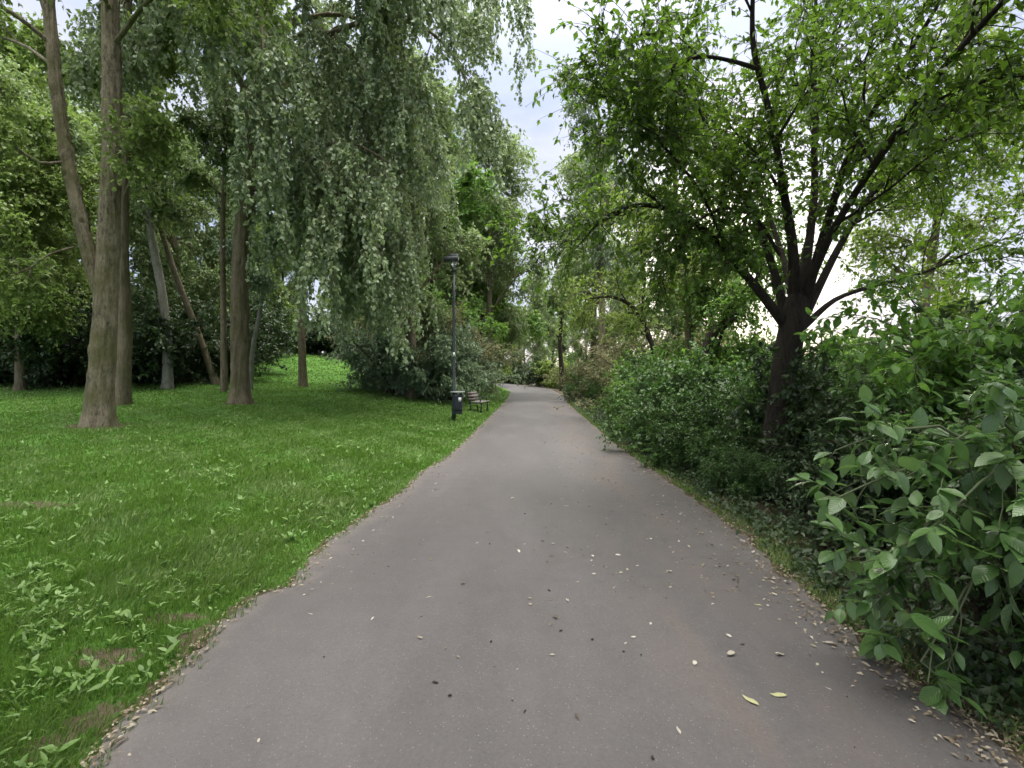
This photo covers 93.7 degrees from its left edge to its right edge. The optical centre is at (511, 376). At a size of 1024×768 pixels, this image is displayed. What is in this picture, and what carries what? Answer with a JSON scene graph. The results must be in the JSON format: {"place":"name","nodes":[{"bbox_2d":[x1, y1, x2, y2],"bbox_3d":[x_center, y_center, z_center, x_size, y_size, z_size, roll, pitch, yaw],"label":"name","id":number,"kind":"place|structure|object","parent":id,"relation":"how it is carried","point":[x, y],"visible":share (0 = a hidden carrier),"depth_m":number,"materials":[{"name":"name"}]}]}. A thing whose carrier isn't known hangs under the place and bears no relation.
{"place":"outdoors","nodes":[
{"label":"outdoors","id":0,"kind":"place"},
{"bbox_2d":[0,352,1023,767],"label":"ground","id":1,"kind":"structure","parent":0,"point":[192,616],"depth_m":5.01,"materials":[{"name":"green plant"}]},
{"bbox_2d":[0,304,84,381],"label":"woodland shrub","id":2,"kind":"object","parent":1,"relation":"on","point":[7,380],"visible":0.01,"depth_m":22.87,"materials":[{"name":"green plant"}]},
{"bbox_2d":[0,97,98,390],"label":"woodland tree","id":3,"kind":"object","parent":1,"relation":"on","point":[41,181],"visible":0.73,"depth_m":19.06,"materials":[{"name":"green plant"}]},
{"bbox_2d":[0,57,98,313],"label":"woodland tree","id":4,"kind":"object","parent":1,"relation":"on","point":[77,140],"visible":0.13,"depth_m":23.13,"materials":[{"name":"green plant"}]},
{"bbox_2d":[0,16,140,316],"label":"woodland tree","id":5,"kind":"object","parent":1,"relation":"on","point":[8,52],"visible":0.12,"depth_m":27.51,"materials":[{"name":"green plant"}]},
{"bbox_2d":[27,88,136,303],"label":"woodland tree","id":6,"kind":"object","parent":1,"relation":"on","point":[84,280],"visible":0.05,"depth_m":35.36,"materials":[{"name":"green plant"}]},
{"bbox_2d":[0,302,176,387],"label":"woodland shrub","id":7,"kind":"object","parent":1,"relation":"on","point":[36,375],"visible":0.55,"depth_m":20.24,"materials":[{"name":"green plant"}]},
{"bbox_2d":[8,0,194,405],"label":"woodland tree","id":8,"kind":"object","parent":1,"relation":"on","point":[123,387],"visible":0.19,"depth_m":16.33,"materials":[{"name":"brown plant"}]},
{"bbox_2d":[62,275,158,312],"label":"woodland shrub","id":9,"kind":"object","parent":1,"relation":"on","point":[132,287],"visible":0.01,"depth_m":31.86,"materials":[{"name":"green plant"}]},
{"bbox_2d":[64,284,188,372],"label":"woodland shrub","id":10,"kind":"object","parent":1,"relation":"on","point":[81,298],"visible":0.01,"depth_m":26.14,"materials":[{"name":"green plant"}]},
{"bbox_2d":[69,52,219,388],"bbox_3d":[-17.237,-7.819,22.102,5.809,17.137,5.524,0,0,0],"label":"woodland tree","id":11,"kind":"object","parent":1,"relation":"on","point":[138,206],"visible":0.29,"depth_m":21.91,"materials":[{"name":"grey plant"}]},
{"bbox_2d":[70,32,219,384],"bbox_3d":[-18.123,-7.935,23.698,6.159,17.199,5.263,0,0,34],"label":"woodland tree","id":12,"kind":"object","parent":1,"relation":"on","point":[214,379],"visible":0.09,"depth_m":23.86,"materials":[{"name":"brown plant"}]},
{"bbox_2d":[0,0,300,427],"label":"park tree","id":13,"kind":"object","parent":1,"relation":"on","point":[100,259],"visible":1,"depth_m":12.01,"materials":[{"name":"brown plant"}]},
{"bbox_2d":[34,284,271,385],"bbox_3d":[-16.866,-1.642,23.617,8.123,4.828,7.619,0,0,-9],"label":"woodland shrub","id":14,"kind":"object","parent":1,"relation":"on","point":[153,341],"visible":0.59,"depth_m":22.35,"materials":[{"name":"green plant"}]},
{"bbox_2d":[133,223,218,300],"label":"woodland tree","id":15,"kind":"object","parent":1,"relation":"on","point":[187,258],"visible":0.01,"depth_m":42.67,"materials":[{"name":"green plant"}]},
{"bbox_2d":[129,162,237,307],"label":"woodland tree","id":16,"kind":"object","parent":1,"relation":"on","point":[188,244],"visible":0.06,"depth_m":37.45,"materials":[{"name":"green plant"}]},
{"bbox_2d":[87,112,289,335],"bbox_3d":[-20.444,-8.553,30.927,8.649,16.536,11.181,0,0,44],"label":"woodland tree","id":17,"kind":"object","parent":1,"relation":"on","point":[209,274],"visible":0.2,"depth_m":29.87,"materials":[{"name":"green plant"}]},
{"bbox_2d":[153,27,242,391],"bbox_3d":[-12.891,-7.986,20.796,4.965,17.690,5.810,0,0,-32],"label":"woodland tree","id":18,"kind":"object","parent":1,"relation":"on","point":[196,176],"visible":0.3,"depth_m":20.45,"materials":[{"name":"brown plant"}]},
{"bbox_2d":[132,290,296,372],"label":"woodland shrub","id":19,"kind":"object","parent":1,"relation":"on","point":[270,328],"visible":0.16,"depth_m":27.89,"materials":[{"name":"green plant"}]},
{"bbox_2d":[157,285,297,356],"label":"woodland shrub","id":20,"kind":"object","parent":1,"relation":"on","point":[286,319],"visible":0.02,"depth_m":38.00,"materials":[{"name":"green plant"}]},
{"bbox_2d":[0,382,496,767],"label":"weeds","id":21,"kind":"object","parent":1,"relation":"on","point":[35,647],"visible":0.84,"depth_m":3.44,"materials":[{"name":"green plant"}]},
{"bbox_2d":[205,147,300,389],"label":"woodland tree","id":22,"kind":"object","parent":1,"relation":"on","point":[262,283],"visible":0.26,"depth_m":21.60,"materials":[{"name":"green plant"}]},
{"bbox_2d":[249,252,292,306],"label":"woodland tree","id":23,"kind":"object","parent":1,"relation":"on","point":[286,296],"visible":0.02,"depth_m":56.66,"materials":[{"name":"green plant"}]},
{"bbox_2d":[31,0,541,404],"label":"weeping tree","id":24,"kind":"object","parent":1,"relation":"on","point":[361,235],"visible":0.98,"depth_m":14.99,"materials":[{"name":"green plant"}]},
{"bbox_2d":[255,223,320,351],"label":"woodland tree","id":25,"kind":"object","parent":1,"relation":"on","point":[286,287],"visible":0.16,"depth_m":44.90,"materials":[{"name":"green plant"}]},
{"bbox_2d":[253,111,323,386],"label":"woodland tree","id":26,"kind":"object","parent":1,"relation":"on","point":[302,374],"visible":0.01,"depth_m":25.83,"materials":[{"name":"brown plant"}]},
{"bbox_2d":[272,311,335,353],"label":"woodland shrub","id":27,"kind":"object","parent":1,"relation":"on","point":[309,338],"visible":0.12,"depth_m":48.96,"materials":[{"name":"green plant"}]},
{"bbox_2d":[307,293,330,324],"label":"woodland tree","id":28,"kind":"object","parent":1,"relation":"on","point":[315,308],"visible":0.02,"depth_m":82.80,"materials":[{"name":"green plant"}]},
{"bbox_2d":[296,316,366,356],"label":"woodland shrub","id":29,"kind":"object","parent":1,"relation":"on","point":[327,343],"visible":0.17,"depth_m":48.85,"materials":[{"name":"green plant"}]},
{"bbox_2d":[315,280,354,326],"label":"woodland tree","id":30,"kind":"object","parent":1,"relation":"on","point":[327,303],"visible":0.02,"depth_m":66.72,"materials":[{"name":"green plant"}]},
{"bbox_2d":[341,296,376,336],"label":"woodland tree","id":31,"kind":"object","parent":1,"relation":"on","point":[362,320],"visible":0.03,"depth_m":46.15,"materials":[{"name":"green plant"}]},
{"bbox_2d":[319,304,479,395],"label":"grey green shrub","id":32,"kind":"object","parent":1,"relation":"on","point":[363,350],"visible":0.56,"depth_m":23.60,"materials":[{"name":"green plant"}]},
{"bbox_2d":[348,45,495,398],"bbox_3d":[-5.233,-7.674,23.748,7.718,18.007,7.622,0,0,21],"label":"poplar tree","id":33,"kind":"object","parent":1,"relation":"on","point":[441,243],"visible":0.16,"depth_m":24.31,"materials":[{"name":"plant"}]},
{"bbox_2d":[326,300,528,384],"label":"faded shrub","id":34,"kind":"object","parent":1,"relation":"on","point":[481,341],"visible":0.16,"depth_m":26.93,"materials":[{"name":"green plant"}]},
{"bbox_2d":[354,319,527,403],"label":"grey green shrub","id":35,"kind":"object","parent":1,"relation":"on","point":[424,385],"visible":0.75,"depth_m":23.52,"materials":[{"name":"green plant"}]},
{"bbox_2d":[371,115,510,345],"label":"woodland tree","id":36,"kind":"object","parent":1,"relation":"on","point":[468,182],"visible":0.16,"depth_m":31.05,"materials":[{"name":"green plant"}]},
{"bbox_2d":[443,254,458,419],"bbox_3d":[-2.090,-1.293,16.500,0.506,5.793,0.320,0,0,0],"label":"street lamp","id":37,"kind":"object","parent":1,"relation":"on","point":[453,259],"visible":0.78,"depth_m":16.46,"materials":[{"name":"black metal"}]},
{"bbox_2d":[450,391,464,413],"bbox_3d":[-1.850,0.903,16.321,0.480,0.760,0.482,0,0,0],"label":"litter bin","id":38,"kind":"object","parent":37,"relation":"attached to","point":[457,403],"visible":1,"depth_m":16.15,"materials":[{"name":"black plastic"}]},
{"bbox_2d":[467,391,489,412],"bbox_3d":[-1.492,1.136,21.213,0.671,0.918,1.600,0,0,10],"label":"park bench","id":39,"kind":"object","parent":1,"relation":"on","point":[475,396],"visible":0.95,"depth_m":20.92,"materials":[{"name":"wood"}]},
{"bbox_2d":[433,321,529,390],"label":"grey green shrub","id":40,"kind":"object","parent":1,"relation":"on","point":[499,362],"visible":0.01,"depth_m":30.62,"materials":[{"name":"green plant"}]},
{"bbox_2d":[428,186,547,385],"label":"woodland tree","id":41,"kind":"object","parent":1,"relation":"on","point":[539,326],"visible":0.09,"depth_m":39.45,"materials":[{"name":"green plant"}]},
{"bbox_2d":[473,298,508,340],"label":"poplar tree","id":42,"kind":"object","parent":1,"relation":"on","point":[492,312],"visible":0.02,"depth_m":55.87,"materials":[{"name":"green plant"}]},
{"bbox_2d":[475,335,512,382],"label":"yellow green shrub","id":43,"kind":"object","parent":1,"relation":"on","point":[505,367],"visible":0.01,"depth_m":37.25,"materials":[{"name":"green plant"}]},
{"bbox_2d":[434,118,555,392],"bbox_3d":[-2.076,-8.963,34.874,8.826,20.851,8.936,0,0,-40],"label":"poplar tree","id":44,"kind":"object","parent":1,"relation":"on","point":[506,267],"visible":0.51,"depth_m":34.53,"materials":[{"name":"plant"}]},
{"bbox_2d":[493,356,513,378],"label":"yellow green shrub","id":45,"kind":"object","parent":1,"relation":"on","point":[507,372],"visible":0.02,"depth_m":54.53,"materials":[{"name":"green plant"}]},
{"bbox_2d":[495,358,525,383],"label":"woodland shrub","id":46,"kind":"object","parent":1,"relation":"on","point":[519,370],"visible":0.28,"depth_m":73.62,"materials":[{"name":"green plant"}]},
{"bbox_2d":[507,305,535,384],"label":"woodland tree","id":47,"kind":"object","parent":1,"relation":"on","point":[520,363],"visible":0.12,"depth_m":83.81,"materials":[{"name":"green plant"}]},
{"bbox_2d":[508,358,535,385],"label":"woodland shrub","id":48,"kind":"object","parent":1,"relation":"on","point":[529,378],"visible":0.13,"depth_m":86.96,"materials":[{"name":"green plant"}]},
{"bbox_2d":[517,265,559,384],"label":"poplar tree","id":49,"kind":"object","parent":1,"relation":"on","point":[543,351],"visible":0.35,"depth_m":64.86,"materials":[{"name":"green plant"}]},
{"bbox_2d":[70,399,1023,767],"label":"leaf litter","id":50,"kind":"object","parent":1,"relation":"on","point":[890,667],"visible":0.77,"depth_m":2.67,"materials":[{"name":"brown plant"}]},
{"bbox_2d":[517,353,576,388],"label":"woodland shrub","id":51,"kind":"object","parent":1,"relation":"on","point":[539,379],"visible":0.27,"depth_m":56.76,"materials":[{"name":"green plant"}]},
{"bbox_2d":[529,287,580,366],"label":"woodland tree","id":52,"kind":"object","parent":1,"relation":"on","point":[568,356],"visible":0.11,"depth_m":72.44,"materials":[{"name":"green plant"}]},
{"bbox_2d":[524,215,590,390],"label":"tree","id":53,"kind":"object","parent":1,"relation":"on","point":[560,347],"visible":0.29,"depth_m":45.85,"materials":[{"name":"green plant"}]},
{"bbox_2d":[530,350,586,388],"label":"yellow green shrub","id":54,"kind":"object","parent":1,"relation":"on","point":[554,384],"visible":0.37,"depth_m":54.58,"materials":[{"name":"green plant"}]},
{"bbox_2d":[566,311,622,374],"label":"woodland tree","id":55,"kind":"object","parent":1,"relation":"on","point":[570,341],"visible":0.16,"depth_m":50.89,"materials":[{"name":"green plant"}]},
{"bbox_2d":[543,133,648,357],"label":"poplar tree","id":56,"kind":"object","parent":1,"relation":"on","point":[568,179],"visible":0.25,"depth_m":31.71,"materials":[{"name":"plant"}]},
{"bbox_2d":[559,344,634,400],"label":"hedge shrub","id":57,"kind":"object","parent":1,"relation":"on","point":[571,388],"visible":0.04,"depth_m":31.33,"materials":[{"name":"green plant"}]},
{"bbox_2d":[561,354,634,394],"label":"hedge shrub","id":58,"kind":"object","parent":1,"relation":"on","point":[569,384],"visible":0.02,"depth_m":39.65,"materials":[{"name":"green plant"}]},
{"bbox_2d":[534,331,671,404],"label":"faded shrub","id":59,"kind":"object","parent":1,"relation":"on","point":[611,349],"visible":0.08,"depth_m":28.87,"materials":[{"name":"green plant"}]},
{"bbox_2d":[549,49,658,404],"bbox_3d":[5.094,-8.178,25.561,6.136,20.146,6.374,0,0,13],"label":"tree","id":60,"kind":"object","parent":1,"relation":"on","point":[579,116],"visible":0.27,"depth_m":25.83,"materials":[{"name":"green plant"}]},
{"bbox_2d":[578,351,638,402],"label":"hedge shrub","id":61,"kind":"object","parent":1,"relation":"on","point":[591,388],"visible":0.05,"depth_m":25.49,"materials":[{"name":"green plant"}]},
{"bbox_2d":[544,165,679,358],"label":"tree","id":62,"kind":"object","parent":1,"relation":"on","point":[625,318],"visible":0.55,"depth_m":17.37,"materials":[{"name":"green plant"}]},
{"bbox_2d":[595,354,632,414],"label":"hedge shrub","id":63,"kind":"object","parent":1,"relation":"on","point":[618,360],"depth_m":19.66,"materials":[{"name":"green plant"}]},
{"bbox_2d":[597,235,652,352],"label":"poplar tree","id":64,"kind":"object","parent":1,"relation":"on","point":[613,307],"visible":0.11,"depth_m":38.72,"materials":[{"name":"green plant"}]},
{"bbox_2d":[600,354,660,399],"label":"hedge shrub","id":65,"kind":"object","parent":1,"relation":"on","point":[609,376],"visible":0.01,"depth_m":21.73,"materials":[{"name":"green plant"}]},
{"bbox_2d":[601,343,665,420],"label":"hedge shrub","id":66,"kind":"object","parent":1,"relation":"on","point":[643,362],"visible":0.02,"depth_m":17.23,"materials":[{"name":"green plant"}]},
{"bbox_2d":[605,359,669,419],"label":"hedge shrub","id":67,"kind":"object","parent":1,"relation":"on","point":[618,397],"visible":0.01,"depth_m":16.74,"materials":[{"name":"green plant"}]},
{"bbox_2d":[554,317,740,411],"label":"faded shrub","id":68,"kind":"object","parent":1,"relation":"on","point":[604,357],"visible":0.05,"depth_m":21.81,"materials":[{"name":"green plant"}]},
{"bbox_2d":[595,348,756,452],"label":"hedge shrub","id":69,"kind":"object","parent":1,"relation":"on","point":[617,429],"visible":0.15,"depth_m":10.03,"materials":[{"name":"green plant"}]},
{"bbox_2d":[621,250,732,362],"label":"woodland tree","id":70,"kind":"object","parent":1,"relation":"on","point":[677,326],"visible":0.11,"depth_m":26.19,"materials":[{"name":"green plant"}]},
{"bbox_2d":[584,329,771,434],"bbox_3d":[5.460,0.436,14.923,5.778,3.621,6.790,0,0,-4],"label":"hedge shrub","id":71,"kind":"object","parent":1,"relation":"on","point":[673,345],"visible":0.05,"depth_m":14.38,"materials":[{"name":"green plant"}]},
{"bbox_2d":[627,406,728,456],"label":"hedge shrub","id":72,"kind":"object","parent":1,"relation":"on","point":[654,418],"visible":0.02,"depth_m":9.41,"materials":[{"name":"green plant"}]},
{"bbox_2d":[610,356,754,434],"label":"hedge shrub","id":73,"kind":"object","parent":1,"relation":"on","point":[626,383],"depth_m":12.06,"materials":[{"name":"green plant"}]},
{"bbox_2d":[607,340,775,433],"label":"hedge shrub","id":74,"kind":"object","parent":1,"relation":"on","point":[619,377],"depth_m":13.94,"materials":[{"name":"green plant"}]},
{"bbox_2d":[620,362,764,458],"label":"hedge shrub","id":75,"kind":"object","parent":1,"relation":"on","point":[714,408],"visible":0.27,"depth_m":8.44,"materials":[{"name":"green plant"}]},
{"bbox_2d":[614,49,774,359],"bbox_3d":[5.156,-3.670,14.070,3.914,11.479,4.111,0,0,-27],"label":"tree","id":76,"kind":"object","parent":1,"relation":"on","point":[690,330],"visible":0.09,"depth_m":13.90,"materials":[{"name":"green plant"}]},
{"bbox_2d":[652,244,749,344],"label":"woodland tree","id":77,"kind":"object","parent":1,"relation":"on","point":[729,282],"visible":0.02,"depth_m":32.70,"materials":[{"name":"green plant"}]},
{"bbox_2d":[646,398,788,474],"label":"hedge shrub","id":78,"kind":"object","parent":1,"relation":"on","point":[698,443],"visible":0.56,"depth_m":7.61,"materials":[{"name":"green plant"}]},
{"bbox_2d":[611,338,844,421],"bbox_3d":[5.167,0.594,11.646,5.298,3.513,5.170,0,0,4],"label":"hedge shrub","id":79,"kind":"object","parent":1,"relation":"on","point":[713,372],"visible":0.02,"depth_m":10.51,"materials":[{"name":"green plant"}]},
{"bbox_2d":[693,443,795,500],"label":"hedge shrub","id":80,"kind":"object","parent":1,"relation":"on","point":[753,479],"visible":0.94,"depth_m":6.38,"materials":[{"name":"green plant"}]},
{"bbox_2d":[469,0,1023,488],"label":"park tree","id":81,"kind":"object","parent":1,"relation":"on","point":[981,78],"visible":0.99,"depth_m":6.29,"materials":[{"name":"green plant"}]},
{"bbox_2d":[668,182,828,370],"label":"tree","id":82,"kind":"object","parent":1,"relation":"on","point":[729,318],"visible":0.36,"depth_m":12.12,"materials":[{"name":"green plant"}]},
{"bbox_2d":[730,319,808,364],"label":"hedge shrub","id":83,"kind":"object","parent":1,"relation":"on","point":[771,336],"visible":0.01,"depth_m":15.06,"materials":[{"name":"green plant"}]},
{"bbox_2d":[631,301,924,480],"bbox_3d":[5.335,0.590,9.318,5.442,3.698,5.576,0,0,34],"label":"hedge shrub","id":84,"kind":"object","parent":1,"relation":"on","point":[690,377],"visible":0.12,"depth_m":8.67,"materials":[{"name":"green plant"}]},
{"bbox_2d":[568,395,1023,738],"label":"undergrowth","id":85,"kind":"object","parent":1,"relation":"on","point":[988,690],"visible":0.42,"depth_m":3.27,"materials":[{"name":"green plant"}]},
{"bbox_2d":[676,331,919,408],"bbox_3d":[6.490,0.584,10.566,6.482,3.456,5.516,0,0,-34],"label":"hedge shrub","id":86,"kind":"object","parent":1,"relation":"on","point":[740,353],"visible":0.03,"depth_m":11.12,"materials":[{"name":"green plant"}]},
{"bbox_2d":[761,400,890,511],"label":"woodland shrub","id":87,"kind":"object","parent":1,"relation":"on","point":[792,453],"visible":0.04,"depth_m":6.08,"materials":[{"name":"green plant"}]},
{"bbox_2d":[726,354,935,469],"bbox_3d":[6.026,0.899,8.016,4.461,2.958,4.354,0,0,0],"label":"hedge shrub","id":88,"kind":"object","parent":1,"relation":"on","point":[804,420],"depth_m":8.07,"materials":[{"name":"green plant"}]},
{"bbox_2d":[714,338,991,480],"bbox_3d":[5.199,0.769,6.798,4.354,2.759,4.641,0,0,44],"label":"woodland shrub","id":89,"kind":"object","parent":1,"relation":"on","point":[798,395],"visible":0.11,"depth_m":7.14,"materials":[{"name":"green plant"}]},
{"bbox_2d":[767,433,953,545],"bbox_3d":[3.807,1.172,5.122,1.887,1.195,2.011,0,0,35],"label":"woodland shrub","id":90,"kind":"object","parent":1,"relation":"on","point":[778,480],"visible":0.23,"depth_m":4.95,"materials":[{"name":"green plant"}]},
{"bbox_2d":[800,351,925,491],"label":"hedge shrub","id":91,"kind":"object","parent":1,"relation":"on","point":[838,396],"visible":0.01,"depth_m":6.14,"materials":[{"name":"green plant"}]},
{"bbox_2d":[804,325,973,368],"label":"hedge shrub","id":92,"kind":"object","parent":1,"relation":"on","point":[826,335],"depth_m":12.52,"materials":[{"name":"green plant"}]},
{"bbox_2d":[786,363,1023,743],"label":"broad leaved shrub","id":93,"kind":"object","parent":1,"relation":"on","point":[999,469],"visible":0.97,"depth_m":2.62,"materials":[{"name":"green plant"}]},
{"bbox_2d":[787,389,1023,564],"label":"woodland shrub","id":94,"kind":"object","parent":1,"relation":"on","point":[822,443],"visible":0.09,"depth_m":4.50,"materials":[{"name":"green plant"}]},
{"bbox_2d":[804,333,1010,384],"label":"hedge shrub","id":95,"kind":"object","parent":1,"relation":"on","point":[893,359],"depth_m":10.00,"materials":[{"name":"green plant"}]},
{"bbox_2d":[793,253,1023,455],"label":"broad leaved shrub","id":96,"kind":"object","parent":1,"relation":"on","point":[949,348],"visible":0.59,"depth_m":4.89,"materials":[{"name":"green plant"}]},
{"bbox_2d":[816,342,1023,528],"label":"hedge shrub","id":97,"kind":"object","parent":1,"relation":"on","point":[840,425],"visible":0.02,"depth_m":5.50,"materials":[{"name":"green plant"}]},
{"bbox_2d":[828,0,1023,343],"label":"tree","id":98,"kind":"object","parent":1,"relation":"on","point":[883,241],"visible":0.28,"depth_m":12.93,"materials":[{"name":"green plant"}]},
{"bbox_2d":[862,354,1023,692],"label":"hedge shrub","id":99,"kind":"object","parent":1,"relation":"on","point":[958,427],"visible":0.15,"depth_m":3.27,"materials":[{"name":"green plant"}]},
{"bbox_2d":[901,295,1023,383],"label":"woodland shrub","id":100,"kind":"object","parent":1,"relation":"on","point":[1016,363],"visible":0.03,"depth_m":6.62,"materials":[{"name":"green plant"}]},
{"bbox_2d":[1,0,1023,365],"label":"sky","id":101,"kind":"structure","parent":0,"point":[547,13],"materials":[{"name":"white"}]},
{"bbox_2d":[87,383,1021,767],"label":"path","id":102,"kind":"structure","parent":0,"point":[365,693],"depth_m":2.73,"materials":[{"name":"grey asphalt"}]},
{"bbox_2d":[742,694,758,704],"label":"fallen leaf","id":103,"kind":"object","parent":102,"relation":"on","point":[751,700],"visible":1,"depth_m":2.32,"materials":[{"name":"yellow plant"}]},
{"bbox_2d":[770,692,785,696],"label":"fallen leaf","id":104,"kind":"object","parent":102,"relation":"on","point":[779,694],"visible":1,"depth_m":2.37,"materials":[{"name":"yellow plant"}]}
]}

